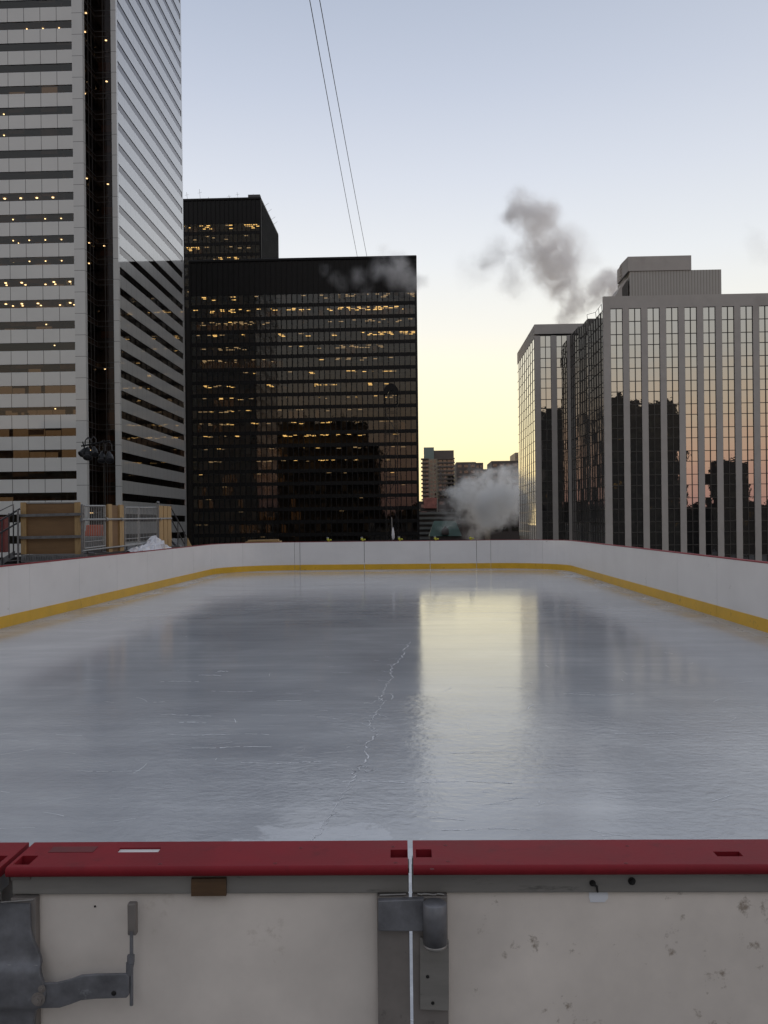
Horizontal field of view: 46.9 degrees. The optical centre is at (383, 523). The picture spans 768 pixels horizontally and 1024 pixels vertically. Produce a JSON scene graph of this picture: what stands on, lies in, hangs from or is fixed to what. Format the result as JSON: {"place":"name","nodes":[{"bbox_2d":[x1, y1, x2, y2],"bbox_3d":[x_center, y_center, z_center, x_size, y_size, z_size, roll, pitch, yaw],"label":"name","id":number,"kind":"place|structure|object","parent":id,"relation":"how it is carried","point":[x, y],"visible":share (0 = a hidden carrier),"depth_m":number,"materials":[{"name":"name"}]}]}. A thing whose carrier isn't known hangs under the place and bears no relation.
{"place":"outdoors","nodes":[
{"label":"outdoors","id":0,"kind":"place"},
{"bbox_2d":[0,0,186,564],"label":"office tower","id":1,"kind":"structure","parent":0,"point":[92,337],"depth_m":160.94,"materials":[{"name":"concrete"}]},
{"bbox_2d":[0,0,70,8],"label":"window","id":2,"kind":"structure","parent":1,"relation":"in","point":[29,3],"depth_m":157.48,"materials":[{"name":"grey glass"}]},
{"bbox_2d":[0,85,71,93],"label":"window","id":3,"kind":"structure","parent":1,"relation":"in","point":[51,88],"depth_m":157.48,"materials":[{"name":"grey glass"}]},
{"bbox_2d":[0,63,71,72],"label":"window","id":4,"kind":"structure","parent":1,"relation":"in","point":[36,67],"depth_m":157.48,"materials":[{"name":"grey glass"}]},
{"bbox_2d":[0,42,71,51],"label":"window","id":5,"kind":"structure","parent":1,"relation":"in","point":[55,45],"depth_m":157.48,"materials":[{"name":"grey glass"}]},
{"bbox_2d":[0,20,71,29],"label":"window","id":6,"kind":"structure","parent":1,"relation":"in","point":[41,24],"depth_m":157.48,"materials":[{"name":"grey glass"}]},
{"bbox_2d":[0,192,72,200],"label":"window","id":7,"kind":"structure","parent":1,"relation":"in","point":[57,195],"depth_m":157.48,"materials":[{"name":"grey glass"}]},
{"bbox_2d":[0,171,72,179],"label":"window","id":8,"kind":"structure","parent":1,"relation":"in","point":[40,174],"depth_m":157.48,"materials":[{"name":"grey glass"}]},
{"bbox_2d":[0,149,72,158],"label":"window","id":9,"kind":"structure","parent":1,"relation":"in","point":[61,152],"depth_m":157.48,"materials":[{"name":"grey glass"}]},
{"bbox_2d":[0,128,72,136],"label":"window","id":10,"kind":"structure","parent":1,"relation":"in","point":[46,131],"depth_m":157.48,"materials":[{"name":"grey glass"}]},
{"bbox_2d":[0,106,72,115],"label":"window","id":11,"kind":"structure","parent":1,"relation":"in","point":[66,109],"depth_m":157.48,"materials":[{"name":"grey glass"}]},
{"bbox_2d":[0,278,73,286],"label":"window","id":12,"kind":"structure","parent":1,"relation":"in","point":[45,281],"depth_m":157.48,"materials":[{"name":"grey glass"}]},
{"bbox_2d":[0,256,73,265],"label":"window","id":13,"kind":"structure","parent":1,"relation":"in","point":[26,260],"depth_m":157.48,"materials":[{"name":"grey glass"}]},
{"bbox_2d":[0,235,73,243],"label":"window","id":14,"kind":"structure","parent":1,"relation":"in","point":[51,238],"depth_m":157.48,"materials":[{"name":"grey glass"}]},
{"bbox_2d":[0,213,73,222],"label":"window","id":15,"kind":"structure","parent":1,"relation":"in","point":[34,217],"depth_m":157.48,"materials":[{"name":"grey glass"}]},
{"bbox_2d":[0,364,74,372],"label":"window","id":16,"kind":"structure","parent":1,"relation":"in","point":[28,367],"depth_m":157.48,"materials":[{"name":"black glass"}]},
{"bbox_2d":[0,342,74,350],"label":"window","id":17,"kind":"structure","parent":1,"relation":"in","point":[60,345],"depth_m":157.48,"materials":[{"name":"grey glass"}]},
{"bbox_2d":[0,321,74,329],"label":"window","id":18,"kind":"structure","parent":1,"relation":"in","point":[37,324],"depth_m":157.48,"materials":[{"name":"grey glass"}]},
{"bbox_2d":[0,299,74,308],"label":"window","id":19,"kind":"structure","parent":1,"relation":"in","point":[65,302],"depth_m":157.48,"materials":[{"name":"grey glass"}]},
{"bbox_2d":[0,449,75,457],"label":"window","id":20,"kind":"structure","parent":1,"relation":"in","point":[71,452],"depth_m":157.48,"materials":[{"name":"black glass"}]},
{"bbox_2d":[0,428,75,436],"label":"window","id":21,"kind":"structure","parent":1,"relation":"in","point":[42,431],"depth_m":157.48,"materials":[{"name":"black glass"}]},
{"bbox_2d":[0,407,75,415],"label":"window","id":22,"kind":"structure","parent":1,"relation":"in","point":[16,410],"depth_m":157.48,"materials":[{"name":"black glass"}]},
{"bbox_2d":[0,385,75,393],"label":"window","id":23,"kind":"structure","parent":1,"relation":"in","point":[52,388],"depth_m":157.48,"materials":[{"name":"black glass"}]},
{"bbox_2d":[0,492,76,500],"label":"window","id":24,"kind":"structure","parent":1,"relation":"in","point":[62,495],"depth_m":157.48,"materials":[{"name":"black glass"}]},
{"bbox_2d":[0,471,76,479],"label":"window","id":25,"kind":"structure","parent":1,"relation":"in","point":[30,474],"depth_m":157.48,"materials":[{"name":"black glass"}]},
{"bbox_2d":[84,0,121,524],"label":"corner window","id":26,"kind":"structure","parent":1,"relation":"in","point":[97,23],"depth_m":162.95,"materials":[{"name":"black glass"}]},
{"bbox_2d":[118,144,181,228],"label":"window","id":27,"kind":"structure","parent":1,"relation":"in","point":[120,149],"depth_m":182.37,"materials":[{"name":"grey glass"}]},
{"bbox_2d":[118,123,181,212],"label":"window","id":28,"kind":"structure","parent":1,"relation":"in","point":[120,129],"depth_m":181.88,"materials":[{"name":"grey glass"}]},
{"bbox_2d":[118,103,181,196],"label":"window","id":29,"kind":"structure","parent":1,"relation":"in","point":[120,109],"depth_m":182.32,"materials":[{"name":"grey glass"}]},
{"bbox_2d":[119,185,181,260],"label":"window","id":30,"kind":"structure","parent":1,"relation":"in","point":[123,193],"depth_m":182.10,"materials":[{"name":"grey glass"}]},
{"bbox_2d":[119,226,182,294],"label":"window","id":31,"kind":"structure","parent":1,"relation":"in","point":[123,233],"depth_m":182.45,"materials":[{"name":"grey glass"}]},
{"bbox_2d":[119,206,182,278],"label":"window","id":32,"kind":"structure","parent":1,"relation":"in","point":[121,211],"depth_m":181.92,"materials":[{"name":"grey glass"}]},
{"bbox_2d":[120,308,182,358],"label":"window","id":33,"kind":"structure","parent":1,"relation":"in","point":[125,315],"depth_m":181.94,"materials":[{"name":"black glass"}]},
{"bbox_2d":[120,288,182,342],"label":"window","id":34,"kind":"structure","parent":1,"relation":"in","point":[122,292],"depth_m":182.05,"materials":[{"name":"black glass"}]},
{"bbox_2d":[120,268,182,326],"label":"window","id":35,"kind":"structure","parent":1,"relation":"in","point":[122,272],"depth_m":182.23,"materials":[{"name":"black glass"}]},
{"bbox_2d":[120,247,182,310],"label":"window","id":36,"kind":"structure","parent":1,"relation":"in","point":[122,252],"depth_m":182.37,"materials":[{"name":"black glass"}]},
{"bbox_2d":[120,329,183,375],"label":"window","id":37,"kind":"structure","parent":1,"relation":"in","point":[125,335],"depth_m":182.45,"materials":[{"name":"black glass"}]},
{"bbox_2d":[121,411,183,439],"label":"window","id":38,"kind":"structure","parent":1,"relation":"in","point":[124,415],"depth_m":181.92,"materials":[{"name":"black glass"}]},
{"bbox_2d":[121,391,183,423],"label":"window","id":39,"kind":"structure","parent":1,"relation":"in","point":[124,395],"depth_m":182.05,"materials":[{"name":"black glass"}]},
{"bbox_2d":[121,370,183,407],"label":"window","id":40,"kind":"structure","parent":1,"relation":"in","point":[124,375],"depth_m":182.86,"materials":[{"name":"black glass"}]},
{"bbox_2d":[121,350,183,391],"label":"window","id":41,"kind":"structure","parent":1,"relation":"in","point":[128,357],"depth_m":182.37,"materials":[{"name":"black glass"}]},
{"bbox_2d":[122,493,184,504],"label":"window","id":42,"kind":"structure","parent":1,"relation":"in","point":[125,497],"depth_m":182.01,"materials":[{"name":"black glass"}]},
{"bbox_2d":[122,473,184,488],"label":"window","id":43,"kind":"structure","parent":1,"relation":"in","point":[126,477],"depth_m":182.19,"materials":[{"name":"black glass"}]},
{"bbox_2d":[122,452,184,472],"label":"window","id":44,"kind":"structure","parent":1,"relation":"in","point":[125,456],"depth_m":182.32,"materials":[{"name":"black glass"}]},
{"bbox_2d":[122,432,184,456],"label":"window","id":45,"kind":"structure","parent":1,"relation":"in","point":[125,436],"depth_m":182.45,"materials":[{"name":"black glass"}]},
{"bbox_2d":[183,190,278,543],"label":"office building","id":46,"kind":"structure","parent":0,"point":[229,228],"depth_m":302.34,"materials":[{"name":"black paint"}]},
{"bbox_2d":[183,223,258,231],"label":"window","id":47,"kind":"structure","parent":46,"relation":"in","point":[223,227],"depth_m":302.29,"materials":[{"name":"black glass"}]},
{"bbox_2d":[183,234,258,242],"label":"window","id":48,"kind":"structure","parent":46,"relation":"in","point":[232,237],"depth_m":302.22,"materials":[{"name":"black glass"}]},
{"bbox_2d":[185,245,259,253],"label":"window","id":49,"kind":"structure","parent":46,"relation":"in","point":[241,248],"depth_m":302.22,"materials":[{"name":"black glass"}]},
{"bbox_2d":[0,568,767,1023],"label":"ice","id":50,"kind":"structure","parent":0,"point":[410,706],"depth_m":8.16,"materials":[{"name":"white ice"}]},
{"bbox_2d":[419,512,456,540],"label":"parking garage","id":51,"kind":"structure","parent":0,"point":[427,520],"depth_m":339.36,"materials":[{"name":"grey concrete"}]},
{"bbox_2d":[429,521,461,539],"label":"hall","id":52,"kind":"structure","parent":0,"point":[445,530],"depth_m":320.88,"materials":[{"name":"glass"}]},
{"bbox_2d":[437,498,462,538],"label":"building","id":53,"kind":"structure","parent":0,"point":[449,504],"depth_m":399.11,"materials":[{"name":"grey concrete"}]},
{"bbox_2d":[454,462,476,548],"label":"office block","id":54,"kind":"structure","parent":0,"point":[465,481],"depth_m":518.56,"materials":[{"name":"grey concrete"}]},
{"bbox_2d":[181,0,767,500],"label":"sky","id":55,"kind":"structure","parent":0,"point":[522,151],"materials":[{"name":"blue"}]},
{"bbox_2d":[485,512,518,541],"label":"building","id":56,"kind":"structure","parent":0,"point":[501,525],"depth_m":298.75,"materials":[{"name":"grey concrete"}]},
{"bbox_2d":[487,461,518,511],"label":"office block","id":57,"kind":"structure","parent":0,"point":[502,486],"depth_m":477.96,"materials":[{"name":"grey concrete"}]},
{"bbox_2d":[517,255,767,561],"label":"office building","id":58,"kind":"structure","parent":0,"point":[643,409],"depth_m":143.69,"materials":[{"name":"grey stone"}]},
{"bbox_2d":[517,339,535,539],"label":"side window","id":59,"kind":"structure","parent":58,"relation":"in","point":[525,367],"depth_m":176.88,"materials":[{"name":"glass"}]},
{"bbox_2d":[540,335,552,539],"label":"window","id":60,"kind":"structure","parent":58,"relation":"in","point":[545,340],"depth_m":164.23,"materials":[{"name":"glass"}]},
{"bbox_2d":[556,335,568,539],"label":"window","id":61,"kind":"structure","parent":58,"relation":"in","point":[561,340],"depth_m":164.11,"materials":[{"name":"glass"}]},
{"bbox_2d":[570,311,604,543],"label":"side window","id":62,"kind":"structure","parent":58,"relation":"in","point":[586,342],"depth_m":151.22,"materials":[{"name":"black glass"}]},
{"bbox_2d":[610,309,624,545],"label":"window","id":63,"kind":"structure","parent":58,"relation":"in","point":[616,315],"depth_m":143.91,"materials":[{"name":"glass"}]},
{"bbox_2d":[629,308,643,547],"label":"window","id":64,"kind":"structure","parent":58,"relation":"in","point":[635,359],"depth_m":143.81,"materials":[{"name":"glass"}]},
{"bbox_2d":[647,308,661,549],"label":"window","id":65,"kind":"structure","parent":58,"relation":"in","point":[653,314],"depth_m":143.70,"materials":[{"name":"glass"}]},
{"bbox_2d":[666,307,680,551],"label":"window","id":66,"kind":"structure","parent":58,"relation":"in","point":[672,350],"depth_m":143.60,"materials":[{"name":"glass"}]},
{"bbox_2d":[684,307,698,553],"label":"window","id":67,"kind":"structure","parent":58,"relation":"in","point":[691,387],"depth_m":143.49,"materials":[{"name":"glass"}]},
{"bbox_2d":[703,307,717,555],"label":"window","id":68,"kind":"structure","parent":58,"relation":"in","point":[709,332],"depth_m":143.39,"materials":[{"name":"glass"}]},
{"bbox_2d":[722,306,736,557],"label":"window","id":69,"kind":"structure","parent":58,"relation":"in","point":[728,364],"depth_m":143.28,"materials":[{"name":"glass"}]},
{"bbox_2d":[740,306,754,559],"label":"window","id":70,"kind":"structure","parent":58,"relation":"in","point":[746,312],"depth_m":143.18,"materials":[{"name":"glass"}]},
{"bbox_2d":[759,306,767,561],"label":"window","id":71,"kind":"structure","parent":58,"relation":"in","point":[763,310],"depth_m":143.07,"materials":[{"name":"glass"}]},
{"label":"ground","id":72,"kind":"structure","parent":0,"visible":0},
{"bbox_2d":[188,255,419,561],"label":"office building","id":73,"kind":"structure","parent":72,"relation":"on","point":[297,366],"depth_m":256.01,"materials":[{"name":"black paint"}]},
{"bbox_2d":[191,292,414,304],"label":"window","id":74,"kind":"structure","parent":73,"relation":"in","point":[371,297],"depth_m":256.05,"materials":[{"name":"black glass"}]},
{"bbox_2d":[191,305,414,317],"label":"window","id":75,"kind":"structure","parent":73,"relation":"in","point":[398,309],"depth_m":256.05,"materials":[{"name":"black glass"}]},
{"bbox_2d":[191,317,414,330],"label":"window","id":76,"kind":"structure","parent":73,"relation":"in","point":[382,322],"depth_m":256.05,"materials":[{"name":"black glass"}]},
{"bbox_2d":[191,330,414,342],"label":"window","id":77,"kind":"structure","parent":73,"relation":"in","point":[409,334],"depth_m":256.05,"materials":[{"name":"black glass"}]},
{"bbox_2d":[192,343,414,355],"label":"window","id":78,"kind":"structure","parent":73,"relation":"in","point":[393,347],"depth_m":256.05,"materials":[{"name":"black glass"}]},
{"bbox_2d":[192,356,414,368],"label":"window","id":79,"kind":"structure","parent":73,"relation":"in","point":[404,360],"depth_m":256.05,"materials":[{"name":"black glass"}]},
{"bbox_2d":[192,369,415,381],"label":"window","id":80,"kind":"structure","parent":73,"relation":"in","point":[388,373],"depth_m":256.05,"materials":[{"name":"black glass"}]},
{"bbox_2d":[192,381,415,393],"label":"window","id":81,"kind":"structure","parent":73,"relation":"in","point":[372,386],"depth_m":256.11,"materials":[{"name":"black glass"}]},
{"bbox_2d":[192,394,415,406],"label":"window","id":82,"kind":"structure","parent":73,"relation":"in","point":[356,399],"depth_m":256.11,"materials":[{"name":"black glass"}]},
{"bbox_2d":[192,407,415,419],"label":"window","id":83,"kind":"structure","parent":73,"relation":"in","point":[340,412],"depth_m":256.05,"materials":[{"name":"black glass"}]},
{"bbox_2d":[192,420,415,431],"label":"window","id":84,"kind":"structure","parent":73,"relation":"in","point":[410,424],"depth_m":256.11,"materials":[{"name":"black glass"}]},
{"bbox_2d":[193,433,415,444],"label":"window","id":85,"kind":"structure","parent":73,"relation":"in","point":[336,438],"depth_m":256.11,"materials":[{"name":"black glass"}]},
{"bbox_2d":[193,446,415,457],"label":"window","id":86,"kind":"structure","parent":73,"relation":"in","point":[378,450],"depth_m":256.11,"materials":[{"name":"black glass"}]},
{"bbox_2d":[193,458,416,469],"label":"window","id":87,"kind":"structure","parent":73,"relation":"in","point":[347,463],"depth_m":256.11,"materials":[{"name":"black glass"}]},
{"bbox_2d":[193,471,416,482],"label":"window","id":88,"kind":"structure","parent":73,"relation":"in","point":[330,476],"depth_m":256.11,"materials":[{"name":"black glass"}]},
{"bbox_2d":[193,484,416,495],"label":"window","id":89,"kind":"structure","parent":73,"relation":"in","point":[357,489],"depth_m":256.11,"materials":[{"name":"black glass"}]},
{"bbox_2d":[193,497,416,508],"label":"window","id":90,"kind":"structure","parent":73,"relation":"in","point":[411,501],"depth_m":256.05,"materials":[{"name":"black glass"}]},
{"bbox_2d":[193,510,416,520],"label":"window","id":91,"kind":"structure","parent":73,"relation":"in","point":[368,514],"depth_m":256.11,"materials":[{"name":"black glass"}]},
{"bbox_2d":[194,522,416,533],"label":"window","id":92,"kind":"structure","parent":73,"relation":"in","point":[352,527],"depth_m":256.05,"materials":[{"name":"black glass"}]},
{"bbox_2d":[194,535,416,545],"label":"window","id":93,"kind":"structure","parent":73,"relation":"in","point":[405,537],"depth_m":256.17,"materials":[{"name":"black glass"}]},
{"bbox_2d":[383,383,398,539],"bbox_3d":[0.627,3.000,62.019,1.100,25.507,0.845,-1,0,2],"label":"lattice mast","id":94,"kind":"object","parent":72,"relation":"on","point":[388,388],"visible":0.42,"depth_m":61.71,"materials":[{"name":"black metal"}]},
{"bbox_2d":[421,447,454,500],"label":"apartment block","id":95,"kind":"structure","parent":72,"relation":"on","point":[437,471],"depth_m":599.04,"materials":[{"name":"concrete"}]},
{"bbox_2d":[476,463,483,539],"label":"office block","id":96,"kind":"structure","parent":72,"relation":"on","point":[479,502],"depth_m":558.17,"materials":[{"name":"grey concrete"}]},
{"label":"roof deck","id":97,"kind":"structure","parent":0,"visible":0},
{"bbox_2d":[0,842,28,901],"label":"board","id":98,"kind":"object","parent":97,"relation":"on","point":[10,852],"visible":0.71,"depth_m":1.86,"materials":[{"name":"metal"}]},
{"bbox_2d":[17,510,18,563],"bbox_3d":[-8.774,0.772,21.231,0.057,2.173,0.052,-1,0,25],"label":"scaffold post","id":99,"kind":"object","parent":97,"relation":"on","point":[17,536],"visible":0.59,"depth_m":21.21,"materials":[{"name":"metal"}]},
{"bbox_2d":[0,504,24,565],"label":"scaffold stair","id":100,"kind":"object","parent":99,"relation":"attached to","point":[8,557],"visible":0.85,"depth_m":21.26,"materials":[{"name":"metal"}]},
{"bbox_2d":[78,436,113,504],"bbox_3d":[-8.497,-0.337,26.236,1.078,4.505,0.366,-1,0,2],"label":"stage light rig","id":101,"kind":"object","parent":97,"relation":"on","point":[86,454],"visible":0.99,"depth_m":26.24,"materials":[{"name":"black paint"}]},
{"bbox_2d":[21,546,179,562],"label":"platform","id":102,"kind":"structure","parent":97,"relation":"on","point":[35,558],"depth_m":21.15,"materials":[{"name":"metal"}]},
{"bbox_2d":[19,502,83,553],"bbox_3d":[-7.985,0.122,21.307,1.588,1.261,0.130,-1,0,2],"label":"plywood hoarding","id":103,"kind":"object","parent":102,"relation":"on","point":[50,527],"visible":1,"depth_m":21.35,"materials":[{"name":"wood"}]},
{"bbox_2d":[83,505,109,553],"bbox_3d":[-7.206,0.142,22.066,0.400,1.217,1.505,-1,0,2],"label":"crowd barrier","id":104,"kind":"object","parent":102,"relation":"on","point":[104,529],"visible":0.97,"depth_m":22.00,"materials":[{"name":"metal"}]},
{"bbox_2d":[106,504,123,551],"bbox_3d":[-7.139,0.126,23.581,0.065,1.248,1.358,-1,0,2],"label":"plywood hoarding","id":105,"kind":"object","parent":102,"relation":"on","point":[114,532],"visible":0.86,"depth_m":23.51,"materials":[{"name":"brown wood"}]},
{"bbox_2d":[159,506,171,545],"bbox_3d":[-6.975,0.100,28.129,0.065,1.295,1.360,-1,0,2],"label":"plywood hoarding","id":106,"kind":"object","parent":102,"relation":"on","point":[165,533],"visible":0.66,"depth_m":28.13,"materials":[{"name":"brown wood"}]},
{"bbox_2d":[0,544,211,628],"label":"dasher board","id":107,"kind":"object","parent":97,"relation":"on","point":[31,591],"visible":0.88,"depth_m":19.53,"materials":[{"name":"plastic"}]},
{"bbox_2d":[211,542,294,574],"bbox_3d":[-5.068,1.305,32.871,3.861,1.144,0.908,-1,0,-43],"label":"dasher board","id":108,"kind":"object","parent":97,"relation":"on","point":[249,557],"visible":0.89,"depth_m":33.35,"materials":[{"name":"plastic"}]},
{"bbox_2d":[295,540,490,569],"bbox_3d":[0.318,1.244,33.725,7.454,1.144,0.152,-1,0,2],"label":"dasher board","id":109,"kind":"object","parent":97,"relation":"on","point":[381,555],"visible":0.9,"depth_m":33.66,"materials":[{"name":"plastic"}]},
{"bbox_2d":[491,540,572,571],"bbox_3d":[5.627,1.185,32.485,0.908,1.144,3.861,-1,0,-43],"label":"dasher board","id":110,"kind":"object","parent":97,"relation":"on","point":[539,554],"visible":0.87,"depth_m":32.99,"materials":[{"name":"plastic"}]},
{"bbox_2d":[412,839,767,1023],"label":"board","id":111,"kind":"object","parent":97,"relation":"on","point":[594,932],"visible":1,"depth_m":1.77,"materials":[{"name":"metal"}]},
{"bbox_2d":[0,840,423,1023],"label":"rink gate","id":112,"kind":"structure","parent":111,"relation":"attached to","point":[252,932],"depth_m":1.79,"materials":[{"name":"plastic"}]},
{"bbox_2d":[572,540,767,632],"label":"dasher board","id":113,"kind":"object","parent":97,"relation":"on","point":[734,590],"visible":0.89,"depth_m":17.66,"materials":[{"name":"plastic"}]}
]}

